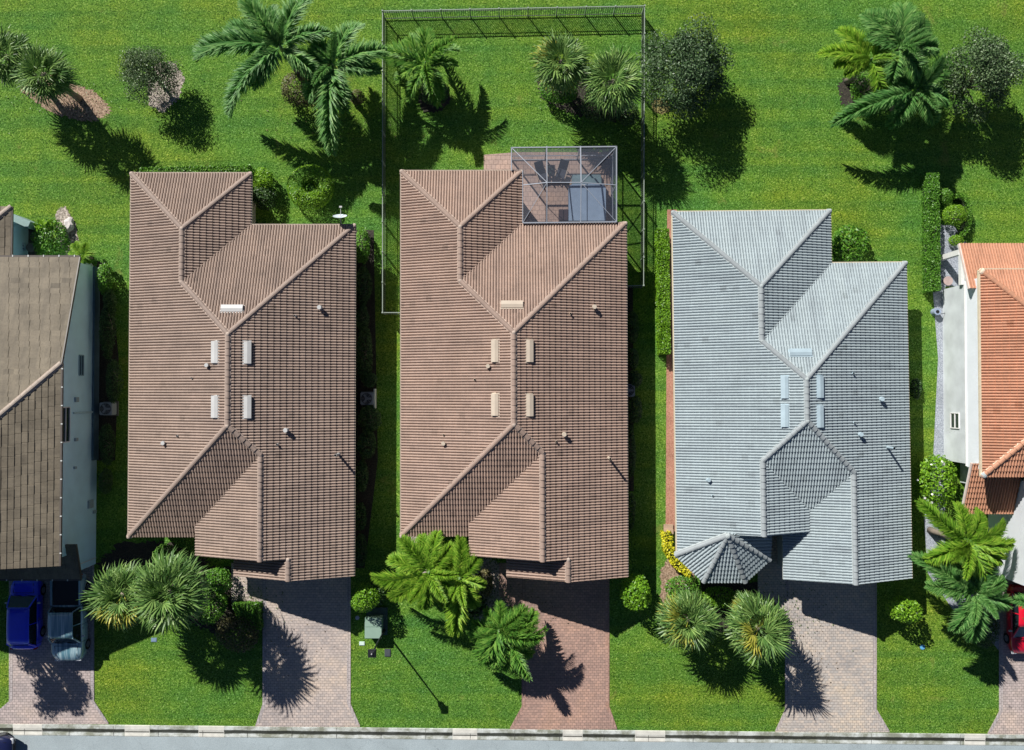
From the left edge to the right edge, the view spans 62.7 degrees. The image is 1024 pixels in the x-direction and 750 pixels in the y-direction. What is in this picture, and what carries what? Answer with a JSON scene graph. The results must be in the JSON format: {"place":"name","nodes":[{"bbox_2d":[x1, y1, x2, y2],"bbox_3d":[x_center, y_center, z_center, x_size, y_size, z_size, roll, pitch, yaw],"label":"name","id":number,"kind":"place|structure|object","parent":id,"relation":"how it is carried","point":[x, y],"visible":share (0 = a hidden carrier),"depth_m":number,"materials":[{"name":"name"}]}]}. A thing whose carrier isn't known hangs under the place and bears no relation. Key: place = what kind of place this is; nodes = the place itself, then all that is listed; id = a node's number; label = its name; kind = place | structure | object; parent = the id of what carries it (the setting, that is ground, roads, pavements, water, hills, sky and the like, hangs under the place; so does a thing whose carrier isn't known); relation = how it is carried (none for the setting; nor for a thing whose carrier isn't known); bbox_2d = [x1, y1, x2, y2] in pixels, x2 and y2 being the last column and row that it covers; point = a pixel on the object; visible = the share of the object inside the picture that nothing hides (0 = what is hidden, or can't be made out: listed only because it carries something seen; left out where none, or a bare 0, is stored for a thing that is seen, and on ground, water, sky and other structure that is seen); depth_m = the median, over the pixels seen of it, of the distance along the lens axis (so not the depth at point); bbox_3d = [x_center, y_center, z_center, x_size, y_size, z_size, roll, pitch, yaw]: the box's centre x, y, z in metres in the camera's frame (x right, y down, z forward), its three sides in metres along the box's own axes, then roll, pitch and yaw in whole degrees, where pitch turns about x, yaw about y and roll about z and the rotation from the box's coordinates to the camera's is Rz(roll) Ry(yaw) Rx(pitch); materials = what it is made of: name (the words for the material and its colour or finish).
{"place":"outdoors","nodes":[
{"label":"outdoors","id":0,"kind":"place"},
{"bbox_2d":[0,565,108,723],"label":"driveway","id":1,"kind":"structure","parent":0,"point":[45,687],"depth_m":54.23,"materials":[{"name":"brick"}]},
{"bbox_2d":[5,581,45,648],"bbox_3d":[-31.059,15.178,53.507,2.260,1.666,4.530,0,89,0],"label":"parked car","id":2,"kind":"object","parent":1,"relation":"on","point":[25,628],"visible":0.88,"depth_m":53.14,"materials":[{"name":"blue paint"}]},
{"bbox_2d":[46,573,89,660],"bbox_3d":[-28.269,15.431,53.382,2.440,1.906,5.530,-1,89,0],"label":"parked pickup truck","id":3,"kind":"object","parent":1,"relation":"on","point":[67,636],"visible":0.83,"depth_m":53.18,"materials":[{"name":"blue metal"}]},
{"bbox_2d":[126,171,356,581],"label":"tiled house","id":4,"kind":"structure","parent":0,"point":[242,399],"depth_m":50.90,"materials":[{"name":"brown tile"}]},
{"bbox_2d":[255,576,359,726],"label":"driveway","id":5,"kind":"structure","parent":0,"point":[300,695],"depth_m":54.26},
{"bbox_2d":[0,0,1023,733],"bbox_3d":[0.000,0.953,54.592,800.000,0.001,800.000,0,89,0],"label":"ground","id":6,"kind":"structure","parent":0,"point":[762,134],"depth_m":54.83,"materials":[{"name":"green plant"}]},
{"bbox_2d":[13,724,41,735],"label":"kerb","id":7,"kind":"structure","parent":6,"relation":"on","point":[30,729],"depth_m":54.17,"materials":[{"name":"concrete"}]},
{"bbox_2d":[0,204,99,580],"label":"tiled house","id":8,"kind":"structure","parent":6,"relation":"on","point":[49,369],"depth_m":50.57,"materials":[{"name":"beige tile"}]},
{"bbox_2d":[30,218,70,254],"bbox_3d":[-29.578,-8.646,53.901,2.509,1.755,2.972,0,89,0],"label":"shrub","id":9,"kind":"object","parent":6,"relation":"on","point":[60,227],"visible":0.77,"depth_m":53.55,"materials":[{"name":"green plant"}]},
{"bbox_2d":[55,206,78,254],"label":"planting bed","id":10,"kind":"object","parent":6,"relation":"on","point":[62,214],"visible":0.48,"depth_m":54.77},
{"bbox_2d":[23,75,112,121],"bbox_3d":[-29.304,-18.099,54.918,6.600,0.001,2.467,21,89,0],"label":"planting bed","id":11,"kind":"object","parent":6,"relation":"on","point":[95,111],"visible":0.62,"depth_m":54.91,"materials":[{"name":"brown soil"}]},
{"bbox_2d":[0,23,40,90],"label":"fan palm","id":12,"kind":"object","parent":11,"relation":"on","point":[12,44],"visible":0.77,"depth_m":50.94,"materials":[{"name":"green plant"}]},
{"bbox_2d":[7,38,82,109],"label":"fan palm","id":13,"kind":"object","parent":11,"relation":"on","point":[61,78],"visible":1,"depth_m":50.31,"materials":[{"name":"green plant"}]},
{"bbox_2d":[68,240,94,263],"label":"feather palm","id":14,"kind":"object","parent":6,"relation":"on","point":[77,247],"visible":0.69,"depth_m":53.59,"materials":[{"name":"green plant"}]},
{"bbox_2d":[97,261,118,460],"bbox_3d":[-26.308,-0.946,54.614,1.454,0.001,12.996,0,89,0],"label":"planting bed","id":15,"kind":"object","parent":6,"relation":"on","point":[103,370],"visible":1,"depth_m":54.59,"materials":[{"name":"soil"}]},
{"bbox_2d":[97,263,113,294],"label":"shrub","id":16,"kind":"object","parent":15,"relation":"on","point":[104,267],"visible":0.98,"depth_m":53.70,"materials":[{"name":"green plant"}]},
{"bbox_2d":[98,423,115,465],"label":"shrub","id":17,"kind":"object","parent":15,"relation":"on","point":[103,434],"visible":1,"depth_m":53.70,"materials":[{"name":"green plant"}]},
{"bbox_2d":[99,297,116,360],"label":"shrub","id":18,"kind":"object","parent":15,"relation":"on","point":[105,316],"visible":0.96,"depth_m":53.74,"materials":[{"name":"green plant"}]},
{"bbox_2d":[105,358,123,403],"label":"shrub","id":19,"kind":"object","parent":6,"relation":"on","point":[109,375],"visible":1,"depth_m":53.70,"materials":[{"name":"green plant"}]},
{"bbox_2d":[125,725,149,736],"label":"kerb","id":20,"kind":"structure","parent":6,"relation":"on","point":[137,730],"depth_m":54.17,"materials":[{"name":"concrete"}]},
{"bbox_2d":[96,540,211,594],"bbox_3d":[-23.212,12.496,54.378,7.750,0.001,3.613,0,89,0],"label":"planting bed","id":21,"kind":"object","parent":6,"relation":"on","point":[126,552],"visible":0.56,"depth_m":54.39,"materials":[{"name":"soil"}]},
{"bbox_2d":[78,559,162,633],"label":"fan palm","id":22,"kind":"object","parent":21,"relation":"on","point":[101,595],"visible":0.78,"depth_m":49.09,"materials":[{"name":"green plant"}]},
{"bbox_2d":[126,544,215,637],"bbox_3d":[-19.889,12.701,50.667,5.379,7.438,5.267,0,89,0],"label":"fan palm","id":23,"kind":"object","parent":21,"relation":"on","point":[177,571],"visible":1,"depth_m":48.12,"materials":[{"name":"green plant"}]},
{"bbox_2d":[148,62,184,112],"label":"planting bed","id":24,"kind":"object","parent":6,"relation":"on","point":[169,100],"visible":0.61,"depth_m":54.92,"materials":[{"name":"gravel"}]},
{"bbox_2d":[115,45,182,105],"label":"broadleaf tree","id":25,"kind":"object","parent":24,"relation":"on","point":[131,71],"visible":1,"depth_m":52.45,"materials":[{"name":"green plant"}]},
{"bbox_2d":[139,164,255,177],"bbox_3d":[-20.157,-13.007,54.065,7.167,1.683,0.803,0,89,0],"label":"hedge","id":26,"kind":"object","parent":6,"relation":"on","point":[224,168],"visible":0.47,"depth_m":53.35,"materials":[{"name":"green plant"}]},
{"bbox_2d":[180,565,236,632],"bbox_3d":[-18.847,14.576,54.342,5.847,0.001,4.523,0,89,0],"label":"planting bed","id":27,"kind":"object","parent":6,"relation":"on","point":[230,611],"visible":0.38,"depth_m":54.33,"materials":[{"name":"soil"}]},
{"bbox_2d":[196,588,227,624],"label":"shrub","id":28,"kind":"object","parent":27,"relation":"on","point":[220,612],"visible":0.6,"depth_m":53.39,"materials":[{"name":"green plant"}]},
{"bbox_2d":[203,567,232,593],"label":"shrub","id":29,"kind":"object","parent":27,"relation":"on","point":[223,575],"visible":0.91,"depth_m":53.43,"materials":[{"name":"green plant"}]},
{"bbox_2d":[232,601,263,630],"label":"hedge","id":30,"kind":"object","parent":27,"relation":"on","point":[252,610],"visible":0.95,"depth_m":53.59,"materials":[{"name":"green plant"}]},
{"bbox_2d":[214,614,259,652],"bbox_3d":[-17.557,16.526,53.700,2.981,1.286,2.534,0,89,0],"label":"shrub","id":31,"kind":"object","parent":6,"relation":"on","point":[222,632],"visible":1,"depth_m":53.41,"materials":[{"name":"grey plant"}]},
{"bbox_2d":[231,563,261,601],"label":"walkway","id":32,"kind":"structure","parent":6,"relation":"on","point":[254,583],"depth_m":54.34,"materials":[{"name":"concrete"}]},
{"bbox_2d":[190,0,333,119],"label":"feather palm","id":33,"kind":"object","parent":6,"relation":"on","point":[260,29],"visible":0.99,"depth_m":49.45,"materials":[{"name":"green plant"}]},
{"bbox_2d":[253,167,274,192],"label":"shrub","id":34,"kind":"object","parent":6,"relation":"on","point":[266,172],"visible":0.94,"depth_m":53.70,"materials":[{"name":"green plant"}]},
{"bbox_2d":[253,184,277,209],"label":"shrub","id":35,"kind":"object","parent":6,"relation":"on","point":[260,203],"visible":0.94,"depth_m":53.83,"materials":[{"name":"green plant"}]},
{"bbox_2d":[281,72,319,107],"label":"shrub","id":36,"kind":"object","parent":6,"relation":"on","point":[290,91],"visible":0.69,"depth_m":53.66,"materials":[{"name":"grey plant"}]},
{"bbox_2d":[287,164,334,209],"bbox_3d":[-12.964,-12.090,53.996,3.103,1.195,3.014,0,89,0],"label":"ring topiary","id":37,"kind":"object","parent":6,"relation":"on","point":[312,184],"visible":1,"depth_m":53.61,"materials":[{"name":"green plant"}]},
{"bbox_2d":[294,19,390,155],"bbox_3d":[-11.097,-18.130,52.050,5.178,5.749,8.196,31,89,1],"label":"feather palm","id":38,"kind":"object","parent":6,"relation":"on","point":[331,86],"visible":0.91,"depth_m":50.42,"materials":[{"name":"green plant"}]},
{"bbox_2d":[350,582,380,612],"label":"shrub","id":39,"kind":"object","parent":6,"relation":"on","point":[363,606],"visible":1,"depth_m":52.41,"materials":[{"name":"green plant"}]},
{"bbox_2d":[355,230,377,567],"bbox_3d":[-9.531,1.526,54.571,1.645,0.001,21.958,0,89,0],"label":"planting bed","id":40,"kind":"object","parent":6,"relation":"on","point":[366,497],"visible":0.5,"depth_m":54.57,"materials":[{"name":"soil"}]},
{"bbox_2d":[356,459,368,491],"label":"shrub","id":41,"kind":"object","parent":40,"relation":"on","point":[361,487],"visible":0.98,"depth_m":53.78,"materials":[{"name":"green plant"}]},
{"bbox_2d":[356,227,369,263],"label":"shrub","id":42,"kind":"object","parent":40,"relation":"on","point":[363,251],"visible":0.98,"depth_m":53.85,"materials":[{"name":"green plant"}]},
{"bbox_2d":[356,323,372,382],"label":"shrub","id":43,"kind":"object","parent":40,"relation":"on","point":[360,363],"visible":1,"depth_m":53.72,"materials":[{"name":"green plant"}]},
{"bbox_2d":[356,264,372,306],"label":"shrub","id":44,"kind":"object","parent":40,"relation":"on","point":[362,290],"visible":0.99,"depth_m":53.77,"materials":[{"name":"green plant"}]},
{"bbox_2d":[356,429,376,458],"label":"shrub","id":45,"kind":"object","parent":40,"relation":"on","point":[360,447],"visible":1,"depth_m":53.62,"materials":[{"name":"green plant"}]},
{"bbox_2d":[357,405,381,431],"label":"shrub","id":46,"kind":"object","parent":40,"relation":"on","point":[365,426],"visible":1,"depth_m":53.67,"materials":[{"name":"green plant"}]},
{"bbox_2d":[365,607,387,638],"bbox_3d":[-8.725,15.910,53.903,1.350,0.855,1.775,0,89,0],"label":"utility cabinet","id":47,"kind":"object","parent":6,"relation":"on","point":[376,621],"visible":0.94,"depth_m":53.50,"materials":[{"name":"metal"}]},
{"bbox_2d":[369,530,459,610],"bbox_3d":[-5.853,12.065,51.820,5.607,5.154,4.918,-30,89,0],"label":"feather palm","id":48,"kind":"object","parent":6,"relation":"on","point":[414,561],"visible":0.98,"depth_m":50.60,"materials":[{"name":"green plant"}]},
{"bbox_2d":[418,86,450,112],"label":"planting bed","id":49,"kind":"object","parent":6,"relation":"on","point":[425,107],"visible":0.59,"depth_m":54.91,"materials":[{"name":"soil"}]},
{"bbox_2d":[380,26,461,108],"bbox_3d":[-5.807,-19.626,52.783,5.322,4.335,4.850,35,89,1],"label":"feather palm","id":50,"kind":"object","parent":49,"relation":"on","point":[407,56],"visible":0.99,"depth_m":51.89,"materials":[{"name":"green plant"}]},
{"bbox_2d":[437,534,486,637],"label":"feather palm","id":51,"kind":"object","parent":6,"relation":"on","point":[461,596],"visible":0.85,"depth_m":50.91,"materials":[{"name":"green plant"}]},
{"bbox_2d":[473,557,509,620],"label":"planting bed","id":52,"kind":"object","parent":6,"relation":"on","point":[493,572],"visible":0.35,"depth_m":54.36,"materials":[{"name":"soil"}]},
{"bbox_2d":[465,598,544,668],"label":"feather palm","id":53,"kind":"object","parent":52,"relation":"on","point":[491,645],"visible":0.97,"depth_m":51.17,"materials":[{"name":"green plant"}]},
{"bbox_2d":[499,563,521,608],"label":"walkway","id":54,"kind":"structure","parent":6,"relation":"on","point":[515,599],"depth_m":54.34,"materials":[{"name":"brick"}]},
{"bbox_2d":[0,724,1023,745],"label":"kerb","id":55,"kind":"structure","parent":6,"relation":"on","point":[538,735],"depth_m":54.17,"materials":[{"name":"concrete"}]},
{"bbox_2d":[382,4,645,314],"bbox_3d":[0.099,-13.810,54.199,16.887,1.300,19.771,0,89,0],"label":"metal fence","id":56,"kind":"object","parent":6,"relation":"on","point":[527,15],"visible":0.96,"depth_m":54.05,"materials":[{"name":"metal"}]},
{"bbox_2d":[400,169,628,582],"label":"tiled house","id":57,"kind":"structure","parent":6,"relation":"on","point":[513,392],"depth_m":50.89,"materials":[{"name":"brown tile"}]},
{"bbox_2d":[486,607,546,682],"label":"feather palm","id":58,"kind":"object","parent":6,"relation":"on","point":[519,655],"visible":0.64,"depth_m":51.37,"materials":[{"name":"green plant"}]},
{"bbox_2d":[537,68,625,122],"bbox_3d":[4.766,-18.333,54.920,6.658,0.001,3.141,22,89,0],"label":"planting bed","id":59,"kind":"object","parent":6,"relation":"on","point":[571,108],"visible":0.31,"depth_m":54.91,"materials":[{"name":"soil"}]},
{"bbox_2d":[539,83,577,104],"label":"shrub","id":60,"kind":"object","parent":59,"relation":"on","point":[545,96],"visible":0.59,"depth_m":53.84,"materials":[{"name":"green plant"}]},
{"bbox_2d":[526,27,595,96],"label":"fan palm","id":61,"kind":"object","parent":59,"relation":"on","point":[554,73],"visible":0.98,"depth_m":50.62,"materials":[{"name":"green plant"}]},
{"bbox_2d":[580,96,625,122],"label":"shrub","id":62,"kind":"object","parent":59,"relation":"on","point":[604,118],"visible":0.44,"depth_m":53.91,"materials":[{"name":"green plant"}]},
{"bbox_2d":[579,44,645,117],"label":"fan palm","id":63,"kind":"object","parent":59,"relation":"on","point":[604,98],"visible":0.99,"depth_m":50.28,"materials":[{"name":"green plant"}]},
{"bbox_2d":[627,286,633,490],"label":"planting bed","id":64,"kind":"object","parent":6,"relation":"on","point":[630,345],"visible":0.4,"depth_m":54.62,"materials":[{"name":"soil"}]},
{"bbox_2d":[628,422,636,477],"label":"shrub","id":65,"kind":"object","parent":64,"relation":"on","point":[633,453],"visible":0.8,"depth_m":53.74,"materials":[{"name":"green plant"}]},
{"bbox_2d":[619,572,651,611],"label":"shrub","id":66,"kind":"object","parent":6,"relation":"on","point":[643,590],"visible":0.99,"depth_m":52.02,"materials":[{"name":"green plant"}]},
{"bbox_2d":[635,730,664,741],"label":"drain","id":67,"kind":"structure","parent":6,"relation":"on","point":[654,735],"depth_m":54.17,"materials":[{"name":"concrete"}]},
{"bbox_2d":[654,228,670,354],"bbox_3d":[9.702,-5.339,54.124,0.996,1.283,8.143,0,89,0],"label":"hedge","id":68,"kind":"object","parent":6,"relation":"on","point":[662,279],"visible":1,"depth_m":53.66,"materials":[{"name":"green plant"}]},
{"bbox_2d":[666,210,676,531],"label":"planting bed","id":69,"kind":"object","parent":6,"relation":"on","point":[670,502],"visible":0.6,"depth_m":54.54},
{"bbox_2d":[660,530,691,577],"bbox_3d":[10.373,11.555,53.985,1.087,1.014,3.479,-26,89,0],"label":"hedge","id":70,"kind":"object","parent":6,"relation":"on","point":[669,551],"visible":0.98,"depth_m":53.67,"materials":[{"name":"yellow plant"}]},
{"bbox_2d":[659,559,694,606],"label":"planting bed","id":71,"kind":"object","parent":6,"relation":"on","point":[668,570],"visible":0.39,"depth_m":54.37,"materials":[{"name":"gravel"}]},
{"bbox_2d":[664,575,701,598],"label":"shrub","id":72,"kind":"object","parent":71,"relation":"on","point":[672,580],"visible":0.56,"depth_m":53.49,"materials":[{"name":"green plant"}]},
{"bbox_2d":[633,12,735,122],"bbox_3d":[10.857,-19.065,52.463,6.387,4.955,6.142,0,89,0],"label":"broadleaf tree","id":73,"kind":"object","parent":6,"relation":"on","point":[688,48],"visible":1,"depth_m":51.50,"materials":[{"name":"green plant"}]},
{"bbox_2d":[665,581,778,637],"bbox_3d":[14.369,15.187,54.332,9.045,0.001,3.954,0,89,0],"label":"planting bed","id":74,"kind":"object","parent":6,"relation":"on","point":[742,587],"visible":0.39,"depth_m":54.35,"materials":[{"name":"soil"}]},
{"bbox_2d":[653,585,725,654],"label":"fan palm","id":75,"kind":"object","parent":74,"relation":"on","point":[676,610],"visible":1,"depth_m":50.44,"materials":[{"name":"green plant"}]},
{"bbox_2d":[701,586,735,608],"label":"shrub","id":76,"kind":"object","parent":74,"relation":"on","point":[729,593],"visible":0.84,"depth_m":53.47,"materials":[{"name":"green plant"}]},
{"bbox_2d":[719,590,794,669],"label":"fan palm","id":77,"kind":"object","parent":74,"relation":"on","point":[741,635],"visible":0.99,"depth_m":49.80,"materials":[{"name":"green plant"}]},
{"bbox_2d":[758,535,784,608],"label":"walkway","id":78,"kind":"structure","parent":6,"relation":"on","point":[772,569],"depth_m":54.35,"materials":[{"name":"concrete"}]},
{"bbox_2d":[832,224,870,261],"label":"shrub","id":79,"kind":"object","parent":6,"relation":"on","point":[851,256],"visible":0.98,"depth_m":53.59,"materials":[{"name":"green plant"}]},
{"bbox_2d":[837,70,873,105],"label":"planting bed","id":80,"kind":"object","parent":6,"relation":"on","point":[844,93],"visible":0.27,"depth_m":54.92,"materials":[{"name":"soil"}]},
{"bbox_2d":[815,25,899,93],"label":"feather palm","id":81,"kind":"object","parent":80,"relation":"on","point":[854,59],"visible":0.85,"depth_m":51.18,"materials":[{"name":"green plant"}]},
{"bbox_2d":[850,68,889,101],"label":"shrub","id":82,"kind":"object","parent":80,"relation":"on","point":[862,77],"visible":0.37,"depth_m":53.92,"materials":[{"name":"green plant"}]},
{"bbox_2d":[858,0,940,86],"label":"feather palm","id":83,"kind":"object","parent":80,"relation":"on","point":[899,23],"visible":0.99,"depth_m":50.59,"materials":[{"name":"green plant"}]},
{"bbox_2d":[828,52,954,129],"bbox_3d":[23.742,-17.723,52.580,7.786,4.675,4.991,0,89,0],"label":"feather palm","id":84,"kind":"object","parent":6,"relation":"on","point":[901,97],"visible":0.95,"depth_m":51.39,"materials":[{"name":"green plant"}]},
{"bbox_2d":[885,596,923,623],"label":"shrub","id":85,"kind":"object","parent":6,"relation":"on","point":[915,610],"visible":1,"depth_m":52.58,"materials":[{"name":"green plant"}]},
{"bbox_2d":[920,172,941,293],"bbox_3d":[27.086,-9.163,54.288,0.955,1.096,7.765,0,89,0],"label":"hedge","id":86,"kind":"object","parent":6,"relation":"on","point":[931,238],"visible":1,"depth_m":53.95,"materials":[{"name":"green plant"}]},
{"bbox_2d":[917,454,957,508],"bbox_3d":[27.122,6.747,53.442,2.512,2.131,3.564,0,89,0],"label":"shrub","id":87,"kind":"object","parent":6,"relation":"on","point":[936,480],"visible":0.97,"depth_m":53.01,"materials":[{"name":"green plant"}]},
{"bbox_2d":[941,204,968,225],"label":"shrub","id":88,"kind":"object","parent":6,"relation":"on","point":[960,208],"visible":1,"depth_m":53.81,"materials":[{"name":"green plant"}]},
{"bbox_2d":[924,225,998,649],"bbox_3d":[28.474,4.094,54.528,4.488,0.001,27.765,-5,89,0],"label":"planting bed","id":89,"kind":"object","parent":6,"relation":"on","point":[948,267],"visible":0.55,"depth_m":54.59,"materials":[{"name":"gravel"}]},
{"bbox_2d":[907,550,1013,643],"bbox_3d":[27.651,12.870,51.763,4.806,5.240,6.721,-27,89,0],"label":"feather palm","id":90,"kind":"object","parent":89,"relation":"on","point":[972,615],"visible":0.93,"depth_m":50.19,"materials":[{"name":"green plant"}]},
{"bbox_2d":[914,496,1016,581],"bbox_3d":[27.095,9.940,51.491,6.549,5.887,4.427,18,89,0],"label":"feather palm","id":91,"kind":"object","parent":89,"relation":"on","point":[986,551],"visible":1,"depth_m":49.87,"materials":[{"name":"green plant"}]},
{"bbox_2d":[975,608,999,648],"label":"shrub","id":92,"kind":"object","parent":89,"relation":"on","point":[988,637],"visible":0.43,"depth_m":53.37,"materials":[{"name":"green plant"}]},
{"bbox_2d":[952,192,972,237],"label":"hedge","id":93,"kind":"object","parent":6,"relation":"on","point":[959,198],"visible":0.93,"depth_m":54.21,"materials":[{"name":"green plant"}]},
{"bbox_2d":[940,243,1023,585],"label":"tiled house","id":94,"kind":"structure","parent":6,"relation":"on","point":[983,355],"depth_m":50.87,"materials":[{"name":"orange tile"}]},
{"bbox_2d":[941,24,1023,123],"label":"broadleaf tree","id":95,"kind":"object","parent":6,"relation":"on","point":[996,69],"visible":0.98,"depth_m":51.33,"materials":[{"name":"green plant"}]},
{"bbox_2d":[10,735,1023,749],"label":"road","id":96,"kind":"structure","parent":0,"point":[29,742],"depth_m":54.18,"materials":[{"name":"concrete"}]},
{"bbox_2d":[484,152,611,221],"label":"patio","id":97,"kind":"structure","parent":0,"point":[553,198],"depth_m":54.80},
{"bbox_2d":[511,146,616,223],"bbox_3d":[3.219,-11.754,53.196,6.581,3.235,4.816,0,89,0],"label":"patio enclosure","id":98,"kind":"object","parent":97,"relation":"on","point":[581,181],"visible":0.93,"depth_m":51.95,"materials":[{"name":"metal"}]},
{"bbox_2d":[568,175,605,221],"bbox_3d":[4.831,-11.444,54.318,2.400,0.981,3.150,0,89,0],"label":"hot tub","id":99,"kind":"object","parent":97,"relation":"on","point":[592,209],"visible":0.89,"depth_m":53.84,"materials":[{"name":"plastic"}]},
{"bbox_2d":[510,578,616,729],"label":"driveway","id":100,"kind":"structure","parent":0,"point":[567,688],"depth_m":54.26,"materials":[{"name":"brick"}]},
{"bbox_2d":[671,209,912,584],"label":"tiled house","id":101,"kind":"structure","parent":0,"point":[791,405],"depth_m":50.87,"materials":[{"name":"grey tile"}]},
{"bbox_2d":[775,580,889,731],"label":"driveway","id":102,"kind":"structure","parent":0,"point":[845,700],"depth_m":54.26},
{"bbox_2d":[988,576,1023,734],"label":"driveway","id":103,"kind":"structure","parent":0,"point":[1009,719],"depth_m":54.22,"materials":[{"name":"brick"}]},
{"bbox_2d":[1004,584,1023,653],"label":"parked car","id":104,"kind":"object","parent":103,"relation":"on","point":[1014,638],"visible":0.82,"depth_m":53.40,"materials":[{"name":"red paint"}]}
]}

